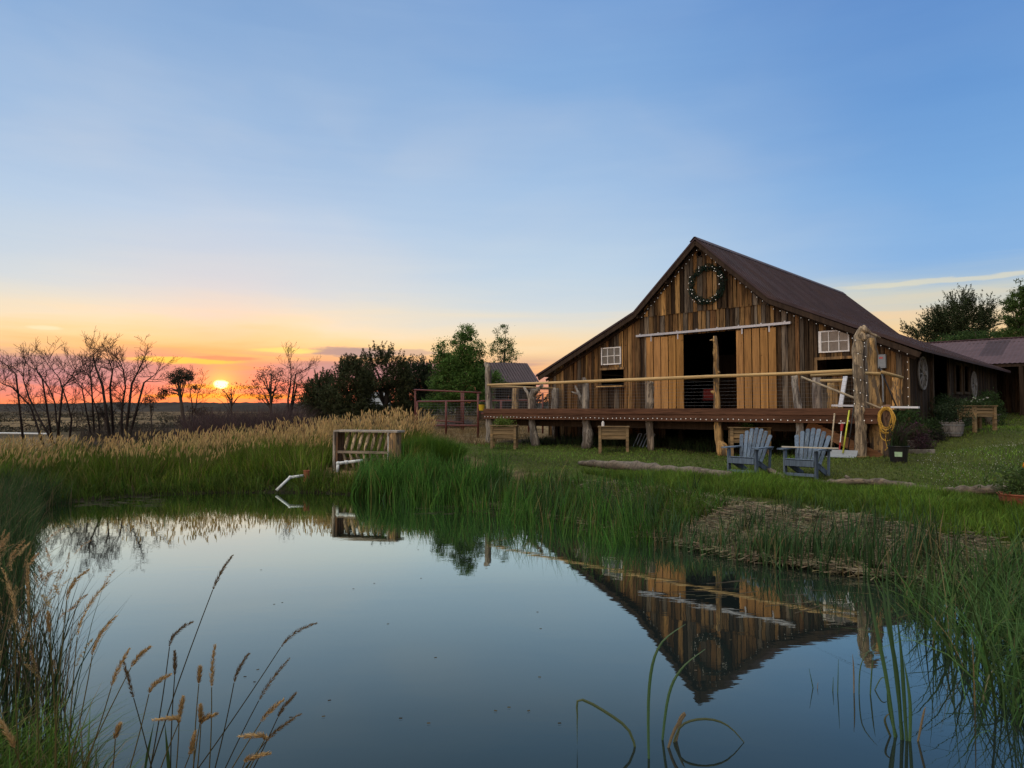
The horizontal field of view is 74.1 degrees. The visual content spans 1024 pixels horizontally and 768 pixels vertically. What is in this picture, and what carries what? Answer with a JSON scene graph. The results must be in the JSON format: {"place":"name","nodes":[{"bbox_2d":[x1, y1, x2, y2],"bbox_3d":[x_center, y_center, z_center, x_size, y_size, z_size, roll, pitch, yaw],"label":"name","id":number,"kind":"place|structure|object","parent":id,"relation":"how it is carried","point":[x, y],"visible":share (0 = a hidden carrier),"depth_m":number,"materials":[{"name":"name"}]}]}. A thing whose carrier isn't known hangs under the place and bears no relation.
{"place":"outdoors","nodes":[
{"label":"outdoors","id":0,"kind":"place"},
{"bbox_2d":[0,402,546,410],"bbox_3d":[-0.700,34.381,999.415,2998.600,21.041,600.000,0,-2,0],"label":"hills","id":1,"kind":"structure","parent":0,"point":[167,406],"depth_m":983.21,"materials":[{"name":"soil"}]},
{"bbox_2d":[0,493,1023,767],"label":"water","id":2,"kind":"structure","parent":0,"point":[492,613],"depth_m":6.25,"materials":[{"name":"blue liquid"}]},
{"bbox_2d":[389,450,659,551],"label":"standing reeds","id":3,"kind":"object","parent":2,"relation":"in","point":[511,505],"visible":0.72,"depth_m":12.99,"materials":[{"name":"green plant"}]},
{"bbox_2d":[576,624,744,758],"bbox_3d":[1.029,2.017,4.393,1.226,0.988,0.244,0,-2,0],"label":"cattail clump","id":4,"kind":"object","parent":2,"relation":"in","point":[679,725],"visible":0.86,"depth_m":4.41,"materials":[{"name":"green plant"}]},
{"bbox_2d":[852,643,883,694],"bbox_3d":[2.785,2.256,5.265,0.297,0.510,0.088,0,-2,0],"label":"cattail clump","id":5,"kind":"object","parent":2,"relation":"in","point":[859,675],"visible":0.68,"depth_m":5.23,"materials":[{"name":"green plant"}]},
{"bbox_2d":[866,571,925,740],"bbox_3d":[2.564,1.865,4.537,0.350,1.239,0.074,0,-2,0],"label":"cattail clump","id":6,"kind":"object","parent":2,"relation":"in","point":[908,728],"visible":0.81,"depth_m":4.52,"materials":[{"name":"green plant"}]},
{"bbox_2d":[815,522,1023,741],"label":"reed bed","id":7,"kind":"object","parent":2,"relation":"in","point":[1005,607],"visible":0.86,"depth_m":6.17,"materials":[{"name":"green plant"}]},
{"bbox_2d":[0,411,1023,603],"bbox_3d":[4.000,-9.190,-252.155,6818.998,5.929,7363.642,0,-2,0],"label":"ground","id":8,"kind":"structure","parent":0,"point":[975,436],"depth_m":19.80,"materials":[{"name":"plant"}]},
{"bbox_2d":[2,568,19,767],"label":"grass stalk","id":9,"kind":"object","parent":8,"relation":"on","point":[12,593],"depth_m":2.97,"materials":[{"name":"plant"}]},
{"bbox_2d":[0,717,22,767],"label":"grass stalk","id":10,"kind":"object","parent":8,"relation":"on","point":[10,738],"depth_m":2.25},
{"bbox_2d":[0,340,55,446],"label":"bare tree","id":11,"kind":"object","parent":8,"relation":"on","point":[11,368],"visible":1,"depth_m":34.02,"materials":[{"name":"brown wood"}]},
{"bbox_2d":[24,562,39,767],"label":"grass stalk","id":12,"kind":"object","parent":8,"relation":"on","point":[27,591],"depth_m":3.09,"materials":[{"name":"plant"}]},
{"bbox_2d":[0,459,84,611],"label":"reeds","id":13,"kind":"object","parent":8,"relation":"on","point":[20,505],"visible":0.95,"depth_m":11.11,"materials":[{"name":"green plant"}]},
{"bbox_2d":[44,611,56,767],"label":"grass stalk","id":14,"kind":"object","parent":8,"relation":"on","point":[48,625],"depth_m":2.89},
{"bbox_2d":[14,337,99,445],"bbox_3d":[-23.439,0.653,35.331,4.323,6.405,2.362,0,-2,0],"label":"bare tree","id":15,"kind":"object","parent":8,"relation":"on","point":[67,380],"visible":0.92,"depth_m":35.04,"materials":[{"name":"brown wood"}]},
{"bbox_2d":[0,531,133,765],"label":"waterside stalks","id":16,"kind":"object","parent":8,"relation":"on","point":[25,680],"visible":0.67,"depth_m":4.71,"materials":[{"name":"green plant"}]},
{"bbox_2d":[0,527,114,679],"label":"waterside seed heads","id":17,"kind":"object","parent":16,"relation":"attached to","point":[44,597],"visible":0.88,"depth_m":4.78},
{"bbox_2d":[54,569,89,767],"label":"grass stalk","id":18,"kind":"object","parent":8,"relation":"on","point":[75,580],"depth_m":2.99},
{"bbox_2d":[54,343,117,437],"bbox_3d":[-22.565,0.372,36.048,3.239,5.803,2.468,0,-2,9],"label":"bare tree","id":19,"kind":"object","parent":8,"relation":"on","point":[92,414],"visible":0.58,"depth_m":35.90,"materials":[{"name":"brown wood"}]},
{"bbox_2d":[68,580,109,766],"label":"grass stalk","id":20,"kind":"object","parent":8,"relation":"on","point":[85,611],"depth_m":2.87,"materials":[{"name":"plant"}]},
{"bbox_2d":[68,615,117,767],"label":"grass stalk","id":21,"kind":"object","parent":8,"relation":"on","point":[99,637],"depth_m":2.77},
{"bbox_2d":[0,665,192,767],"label":"bank grass","id":22,"kind":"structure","parent":8,"relation":"on","point":[8,756],"depth_m":3.58,"materials":[{"name":"plant"}]},
{"bbox_2d":[85,647,130,767],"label":"grass stalk","id":23,"kind":"object","parent":8,"relation":"on","point":[118,668],"depth_m":2.66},
{"bbox_2d":[82,645,152,767],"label":"grass stalk","id":24,"kind":"object","parent":8,"relation":"on","point":[139,656],"depth_m":2.76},
{"bbox_2d":[67,327,181,438],"bbox_3d":[-20.025,0.112,34.936,5.451,6.217,3.150,0,-2,0],"label":"bare tree","id":25,"kind":"object","parent":8,"relation":"on","point":[115,395],"visible":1,"depth_m":34.88,"materials":[{"name":"brown wood"}]},
{"bbox_2d":[68,417,191,447],"bbox_3d":[-20.349,2.587,36.434,7.351,1.629,17.182,1,-2,-30],"label":"dead thicket","id":26,"kind":"object","parent":8,"relation":"on","point":[102,432],"visible":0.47,"depth_m":34.74,"materials":[{"name":"plant"}]},
{"bbox_2d":[122,662,151,767],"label":"grass stalk","id":27,"kind":"object","parent":8,"relation":"on","point":[127,675],"depth_m":2.71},
{"bbox_2d":[129,673,172,767],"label":"grass stalk","id":28,"kind":"object","parent":8,"relation":"on","point":[157,681],"depth_m":2.66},
{"bbox_2d":[151,714,180,767],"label":"grass stalk","id":29,"kind":"object","parent":8,"relation":"on","point":[170,718],"depth_m":2.45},
{"bbox_2d":[165,649,177,767],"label":"grass stalk","id":30,"kind":"object","parent":8,"relation":"on","point":[168,756],"depth_m":2.73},
{"bbox_2d":[150,621,193,767],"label":"grass stalk","id":31,"kind":"object","parent":8,"relation":"on","point":[176,632],"depth_m":2.77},
{"bbox_2d":[154,366,200,428],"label":"juniper tree","id":32,"kind":"object","parent":8,"relation":"on","point":[164,390],"visible":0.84,"depth_m":45.92,"materials":[{"name":"green plant"}]},
{"bbox_2d":[176,695,184,767],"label":"grass stalk","id":33,"kind":"object","parent":8,"relation":"on","point":[181,706],"depth_m":2.55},
{"bbox_2d":[144,555,232,767],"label":"grass stalk","id":34,"kind":"object","parent":8,"relation":"on","point":[213,587],"depth_m":2.89,"materials":[{"name":"plant"}]},
{"bbox_2d":[166,367,216,418],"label":"bare tree","id":35,"kind":"object","parent":8,"relation":"on","point":[190,383],"visible":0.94,"depth_m":43.86,"materials":[{"name":"brown wood"}]},
{"bbox_2d":[209,644,216,767],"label":"grass stalk","id":36,"kind":"object","parent":8,"relation":"on","point":[212,668],"depth_m":2.81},
{"bbox_2d":[0,414,437,498],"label":"meadow grass","id":37,"kind":"structure","parent":8,"relation":"on","point":[248,458],"depth_m":19.28,"materials":[{"name":"plant"}]},
{"bbox_2d":[0,406,438,467],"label":"meadow seed heads","id":38,"kind":"object","parent":8,"relation":"on","point":[295,431],"visible":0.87,"depth_m":21.75,"materials":[{"name":"plant"}]},
{"bbox_2d":[209,381,248,413],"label":"tree","id":39,"kind":"object","parent":8,"relation":"on","point":[231,393],"visible":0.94,"depth_m":51.90,"materials":[{"name":"brown plant"}]},
{"bbox_2d":[215,653,249,767],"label":"grass stalk","id":40,"kind":"object","parent":8,"relation":"on","point":[241,664],"depth_m":2.76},
{"bbox_2d":[161,399,331,445],"bbox_3d":[-13.659,1.909,34.956,12.849,2.455,13.226,0,-2,0],"label":"dead thicket","id":41,"kind":"object","parent":8,"relation":"on","point":[219,421],"visible":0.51,"depth_m":31.80,"materials":[{"name":"plant"}]},
{"bbox_2d":[237,731,268,767],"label":"grass stalk","id":42,"kind":"object","parent":8,"relation":"on","point":[251,734],"depth_m":2.40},
{"bbox_2d":[198,622,317,767],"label":"grass stalk","id":43,"kind":"object","parent":8,"relation":"on","point":[294,632],"depth_m":2.88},
{"bbox_2d":[225,658,290,767],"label":"grass stalk","id":44,"kind":"object","parent":8,"relation":"on","point":[272,679],"depth_m":2.75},
{"bbox_2d":[232,698,284,767],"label":"grass stalk","id":45,"kind":"object","parent":8,"relation":"on","point":[269,711],"depth_m":2.60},
{"bbox_2d":[243,365,291,412],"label":"tree","id":46,"kind":"object","parent":8,"relation":"on","point":[271,393],"visible":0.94,"depth_m":49.93,"materials":[{"name":"brown plant"}]},
{"bbox_2d":[0,397,547,432],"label":"sagebrush","id":47,"kind":"object","parent":8,"relation":"on","point":[66,427],"visible":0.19,"depth_m":65.53,"materials":[{"name":"brown plant"}]},
{"bbox_2d":[278,341,321,414],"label":"bare tree","id":48,"kind":"object","parent":8,"relation":"on","point":[293,387],"visible":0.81,"depth_m":48.00,"materials":[{"name":"brown wood"}]},
{"bbox_2d":[293,367,336,420],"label":"juniper tree","id":49,"kind":"object","parent":8,"relation":"on","point":[309,397],"visible":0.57,"depth_m":45.60,"materials":[{"name":"green plant"}]},
{"bbox_2d":[314,348,383,424],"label":"juniper tree","id":50,"kind":"object","parent":8,"relation":"on","point":[355,394],"visible":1,"depth_m":43.57,"materials":[{"name":"green plant"}]},
{"bbox_2d":[170,414,539,449],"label":"dry grass","id":51,"kind":"structure","parent":8,"relation":"on","point":[463,432],"depth_m":33.19,"materials":[{"name":"plant"}]},
{"bbox_2d":[1,460,731,542],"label":"bank grass","id":52,"kind":"structure","parent":8,"relation":"on","point":[314,486],"depth_m":17.01,"materials":[{"name":"plant"}]},
{"bbox_2d":[333,430,404,470],"bbox_3d":[-4.213,2.002,19.933,2.085,1.291,0.530,-1,-2,16],"label":"log bench","id":53,"kind":"object","parent":8,"relation":"on","point":[392,442],"visible":0.84,"depth_m":19.84,"materials":[{"name":"wood"}]},
{"bbox_2d":[358,340,417,421],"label":"juniper tree","id":54,"kind":"object","parent":8,"relation":"on","point":[397,381],"visible":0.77,"depth_m":45.80,"materials":[{"name":"green plant"}]},
{"bbox_2d":[388,353,441,419],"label":"juniper tree","id":55,"kind":"object","parent":8,"relation":"on","point":[422,368],"visible":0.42,"depth_m":47.57,"materials":[{"name":"green plant"}]},
{"bbox_2d":[385,433,471,465],"bbox_3d":[-2.574,1.954,20.590,3.086,1.095,2.624,0,-2,0],"label":"grass mound","id":56,"kind":"object","parent":8,"relation":"on","point":[442,447],"depth_m":20.26,"materials":[{"name":"plant"}]},
{"bbox_2d":[349,436,514,505],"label":"bright reeds","id":57,"kind":"object","parent":8,"relation":"on","point":[411,466],"visible":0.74,"depth_m":16.77,"materials":[{"name":"green plant"}]},
{"bbox_2d":[416,394,478,436],"bbox_3d":[-2.981,1.423,30.148,3.957,1.938,0.277,-2,-3,40],"label":"pipe corral","id":58,"kind":"object","parent":8,"relation":"on","point":[446,424],"visible":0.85,"depth_m":29.91,"materials":[{"name":"metal"}]},
{"bbox_2d":[414,389,481,430],"bbox_3d":[-3.079,1.377,35.505,4.173,2.261,1.292,-1,-2,29],"label":"pipe corral","id":59,"kind":"object","parent":8,"relation":"on","point":[462,408],"visible":0.73,"depth_m":35.17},
{"bbox_2d":[419,322,507,427],"bbox_3d":[-2.812,-0.507,37.983,4.799,5.973,3.390,-1,-2,27],"label":"cottonwood tree","id":60,"kind":"object","parent":8,"relation":"on","point":[458,368],"visible":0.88,"depth_m":37.68,"materials":[{"name":"green plant"}]},
{"bbox_2d":[489,425,518,448],"bbox_3d":[-0.277,1.937,24.499,0.980,0.908,0.660,0,-2,8],"label":"planter box","id":61,"kind":"object","parent":8,"relation":"on","point":[503,432],"visible":0.86,"depth_m":24.24,"materials":[{"name":"brown wood"}]},
{"bbox_2d":[486,324,522,382],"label":"cottonwood tree","id":62,"kind":"object","parent":8,"relation":"on","point":[505,359],"visible":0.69,"depth_m":46.01,"materials":[{"name":"green plant"}]},
{"bbox_2d":[479,362,538,422],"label":"shed","id":63,"kind":"structure","parent":8,"relation":"on","point":[518,372],"depth_m":42.49,"materials":[{"name":"grey paint"}]},
{"bbox_2d":[420,469,742,532],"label":"shore grass","id":64,"kind":"structure","parent":8,"relation":"on","point":[609,483],"depth_m":13.38,"materials":[{"name":"plant"}]},
{"bbox_2d":[598,426,629,453],"bbox_3d":[3.301,1.810,22.019,1.010,0.888,0.680,0,-2,9],"label":"planter box","id":65,"kind":"object","parent":8,"relation":"on","point":[613,433],"visible":0.88,"depth_m":21.75,"materials":[{"name":"brown wood"}]},
{"bbox_2d":[578,460,731,476],"bbox_3d":[3.312,2.055,16.699,0.494,0.340,5.811,1,-2,-25],"label":"log","id":66,"kind":"object","parent":8,"relation":"on","point":[623,465],"visible":0.62,"depth_m":17.00,"materials":[{"name":"wood"}]},
{"bbox_2d":[483,325,903,457],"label":"deck","id":67,"kind":"structure","parent":8,"relation":"on","point":[873,444],"depth_m":20.27,"materials":[{"name":"wood"}]},
{"bbox_2d":[801,376,881,407],"bbox_3d":[8.902,0.277,18.120,2.315,1.059,0.056,-2,-3,43],"label":"long pole","id":68,"kind":"object","parent":67,"relation":"attached to","point":[835,390],"visible":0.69,"depth_m":18.26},
{"bbox_2d":[877,407,895,450],"bbox_3d":[9.317,1.115,16.870,0.416,1.098,0.161,-2,-3,43],"label":"garden hose","id":69,"kind":"object","parent":67,"relation":"hanging from","point":[890,410],"visible":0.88,"depth_m":16.88,"materials":[{"name":"yellow rubber"}]},
{"bbox_2d":[521,430,867,454],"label":"weeds","id":70,"kind":"object","parent":8,"relation":"on","point":[675,442],"visible":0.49,"depth_m":23.84,"materials":[{"name":"green plant"}]},
{"bbox_2d":[379,454,1023,600],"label":"shore reeds","id":71,"kind":"object","parent":8,"relation":"on","point":[867,551],"visible":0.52,"depth_m":9.68,"materials":[{"name":"green plant"}]},
{"bbox_2d":[473,474,1010,588],"bbox_3d":[2.885,2.365,12.444,2.976,0.734,10.355,2,-3,-39],"label":"straw mat","id":72,"kind":"object","parent":8,"relation":"on","point":[754,503],"visible":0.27,"depth_m":10.35,"materials":[{"name":"plant"}]},
{"bbox_2d":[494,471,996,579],"bbox_3d":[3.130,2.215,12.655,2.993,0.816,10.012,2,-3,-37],"label":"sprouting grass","id":73,"kind":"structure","parent":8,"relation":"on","point":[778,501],"depth_m":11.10,"materials":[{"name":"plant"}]},
{"bbox_2d":[721,428,773,472],"bbox_3d":[5.228,1.492,14.948,0.848,1.041,1.004,-2,-3,44],"label":"adirondack chair","id":74,"kind":"object","parent":8,"relation":"on","point":[742,459],"visible":0.88,"depth_m":14.96,"materials":[{"name":"wood"}]},
{"bbox_2d":[727,427,771,455],"bbox_3d":[7.020,1.717,20.073,1.180,0.888,0.660,0,-2,12],"label":"planter box","id":75,"kind":"object","parent":8,"relation":"on","point":[733,436],"visible":0.52,"depth_m":19.88,"materials":[{"name":"brown wood"}]},
{"bbox_2d":[536,237,1010,440],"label":"barn","id":76,"kind":"structure","parent":8,"relation":"on","point":[674,329],"depth_m":26.88,"materials":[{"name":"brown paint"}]},
{"bbox_2d":[601,347,620,364],"bbox_3d":[4.236,-1.199,29.015,1.015,0.743,0.050,-2,-3,43],"label":"window","id":77,"kind":"structure","parent":76,"relation":"in","point":[610,355],"depth_m":29.02,"materials":[{"name":"white paint"}]},
{"bbox_2d":[646,334,683,408],"bbox_3d":[6.125,-0.498,27.159,1.680,3.063,0.088,-2,-3,43],"label":"sliding door","id":78,"kind":"structure","parent":76,"relation":"in","point":[676,342],"depth_m":27.08,"materials":[{"name":"beige wood"}]},
{"bbox_2d":[687,263,727,304],"bbox_3d":[7.470,-3.826,25.942,1.676,1.691,0.315,-2,-3,43],"label":"wreath","id":79,"kind":"object","parent":76,"relation":"hanging from","point":[707,300],"visible":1,"depth_m":25.92,"materials":[{"name":"green plant"}]},
{"bbox_2d":[736,326,776,407],"bbox_3d":[8.850,-0.595,24.575,1.476,3.063,0.088,-2,-3,43],"label":"sliding door","id":80,"kind":"structure","parent":76,"relation":"in","point":[748,360],"depth_m":24.53,"materials":[{"name":"beige wood"}]},
{"bbox_2d":[818,330,849,352],"bbox_3d":[10.808,-1.437,22.783,0.979,0.738,0.050,-2,-3,43],"label":"window","id":81,"kind":"structure","parent":76,"relation":"in","point":[832,340],"depth_m":22.80,"materials":[{"name":"white paint"}]},
{"bbox_2d":[878,354,886,401],"bbox_3d":[11.815,-0.183,21.679,0.280,1.520,0.136,-2,-3,43],"label":"electric meter box","id":82,"kind":"object","parent":76,"relation":"attached to","point":[882,360],"visible":0.74,"depth_m":21.65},
{"bbox_2d":[918,356,927,389],"bbox_3d":[13.485,-0.357,22.237,0.170,1.130,1.130,-2,-3,43],"label":"wagon wheel","id":83,"kind":"object","parent":76,"relation":"attached to","point":[923,373],"visible":1,"depth_m":22.18,"materials":[{"name":"grey wood"}]},
{"bbox_2d":[954,362,962,394],"bbox_3d":[17.390,-0.217,26.426,0.055,1.245,1.300,-2,-3,43],"label":"side window","id":84,"kind":"structure","parent":76,"relation":"in","point":[955,363],"depth_m":26.38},
{"bbox_2d":[581,465,1023,541],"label":"uncut grass","id":85,"kind":"structure","parent":8,"relation":"on","point":[777,483],"depth_m":11.50,"materials":[{"name":"plant"}]},
{"bbox_2d":[777,428,831,479],"bbox_3d":[6.071,1.434,13.975,0.848,1.041,1.004,-2,-3,44],"label":"adirondack chair","id":86,"kind":"object","parent":8,"relation":"on","point":[798,461],"visible":0.89,"depth_m":13.97,"materials":[{"name":"wood"}]},
{"bbox_2d":[826,410,857,457],"bbox_3d":[8.526,1.271,17.446,0.680,1.204,0.639,-2,-3,43],"label":"snow shovel","id":87,"kind":"object","parent":8,"relation":"on","point":[844,453],"visible":0.81,"depth_m":17.38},
{"bbox_2d":[824,475,930,489],"bbox_3d":[6.893,1.866,12.815,1.898,0.222,0.468,-2,-3,39],"label":"log","id":88,"kind":"object","parent":8,"relation":"on","point":[848,480],"visible":0.57,"depth_m":13.03,"materials":[{"name":"wood"}]},
{"bbox_2d":[887,445,909,461],"bbox_3d":[8.963,1.619,15.737,0.470,0.373,0.470,0,-2,0],"label":"flower pot","id":89,"kind":"object","parent":8,"relation":"on","point":[898,453],"visible":0.88,"depth_m":15.57,"materials":[{"name":"black plastic"}]},
{"bbox_2d":[876,417,927,445],"bbox_3d":[8.900,1.074,15.645,1.423,0.734,1.621,-1,-2,24],"label":"spiky plant","id":90,"kind":"object","parent":89,"relation":"in","point":[899,438],"visible":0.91,"depth_m":15.68,"materials":[{"name":"green plant"}]},
{"bbox_2d":[891,403,936,449],"bbox_3d":[11.377,1.275,19.487,1.514,1.547,1.522,0,-2,0],"label":"shrub","id":91,"kind":"object","parent":8,"relation":"on","point":[907,415],"visible":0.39,"depth_m":19.48,"materials":[{"name":"green plant"}]},
{"bbox_2d":[899,318,929,341],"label":"pinyon tree","id":92,"kind":"object","parent":8,"relation":"on","point":[912,332],"visible":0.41,"depth_m":66.10,"materials":[{"name":"green plant"}]},
{"bbox_2d":[906,429,938,449],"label":"shrub","id":93,"kind":"object","parent":8,"relation":"on","point":[921,437],"visible":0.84,"depth_m":18.83,"materials":[{"name":"purple plant"}]},
{"bbox_2d":[908,414,948,440],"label":"shrub","id":94,"kind":"object","parent":8,"relation":"on","point":[930,423],"visible":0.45,"depth_m":20.54,"materials":[{"name":"green plant"}]},
{"bbox_2d":[929,393,968,424],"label":"shrub","id":95,"kind":"object","parent":8,"relation":"on","point":[944,399],"visible":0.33,"depth_m":22.81,"materials":[{"name":"green plant"}]},
{"bbox_2d":[940,422,963,435],"bbox_3d":[13.461,1.377,20.748,0.680,0.433,0.680,0,-2,0],"label":"barrel planter","id":96,"kind":"object","parent":8,"relation":"on","point":[955,428],"visible":0.76,"depth_m":20.50,"materials":[{"name":"wood"}]},
{"bbox_2d":[928,401,980,424],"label":"barrel plant","id":97,"kind":"object","parent":96,"relation":"in","point":[951,407],"visible":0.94,"depth_m":20.71,"materials":[{"name":"green plant"}]},
{"bbox_2d":[912,283,1004,341],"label":"pinyon tree","id":98,"kind":"object","parent":8,"relation":"on","point":[961,320],"visible":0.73,"depth_m":61.71,"materials":[{"name":"green plant"}]},
{"bbox_2d":[925,336,1023,415],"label":"lean to shed","id":99,"kind":"object","parent":8,"relation":"on","point":[1006,353],"visible":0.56,"depth_m":36.40,"materials":[{"name":"metal"}]},
{"bbox_2d":[943,484,1006,494],"bbox_3d":[7.915,1.828,11.746,1.078,0.220,0.190,-1,-2,23],"label":"log","id":100,"kind":"object","parent":8,"relation":"on","point":[964,488],"visible":0.41,"depth_m":11.65,"materials":[{"name":"wood"}]},
{"bbox_2d":[929,328,1021,341],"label":"hedge","id":101,"kind":"object","parent":8,"relation":"on","point":[963,335],"visible":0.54,"depth_m":55.45,"materials":[{"name":"green plant"}]},
{"bbox_2d":[957,405,997,431],"bbox_3d":[14.558,1.087,21.239,0.910,0.828,0.660,1,-2,-14],"label":"planter box","id":102,"kind":"object","parent":8,"relation":"on","point":[984,412],"visible":0.75,"depth_m":21.02,"materials":[{"name":"brown wood"}]},
{"bbox_2d":[960,394,990,407],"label":"potted plant","id":103,"kind":"object","parent":102,"relation":"in","point":[974,401],"visible":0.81,"depth_m":21.19,"materials":[{"name":"green plant"}]},
{"bbox_2d":[975,387,1008,424],"bbox_3d":[18.892,0.973,26.769,1.320,1.710,1.197,-1,-2,21],"label":"shrub","id":104,"kind":"object","parent":8,"relation":"on","point":[992,395],"visible":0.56,"depth_m":26.65,"materials":[{"name":"green plant"}]},
{"bbox_2d":[993,278,1023,337],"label":"elm tree","id":105,"kind":"object","parent":8,"relation":"on","point":[1016,326],"visible":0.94,"depth_m":46.05,"materials":[{"name":"green plant"}]},
{"bbox_2d":[996,491,1023,506],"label":"flower tub","id":106,"kind":"object","parent":8,"relation":"on","point":[1009,497],"visible":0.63,"depth_m":10.51,"materials":[{"name":"ceramic"}]},
{"bbox_2d":[977,460,1023,502],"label":"flowering plant","id":107,"kind":"object","parent":106,"relation":"in","point":[1011,487],"visible":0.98,"depth_m":10.64,"materials":[{"name":"green plant"}]},
{"bbox_3d":[11.336,1.718,19.140,0.550,0.273,0.550,0,-2,0],"label":"flower pot","id":108,"kind":"object","parent":8,"relation":"on","visible":0},
{"bbox_2d":[902,419,936,439],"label":"purple flowers","id":109,"kind":"object","parent":108,"relation":"in","point":[915,428],"visible":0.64,"depth_m":19.04,"materials":[{"name":"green plant"}]},
{"bbox_2d":[0,0,1023,403],"label":"sky","id":110,"kind":"structure","parent":0,"point":[226,183],"materials":[{"name":"blue"}]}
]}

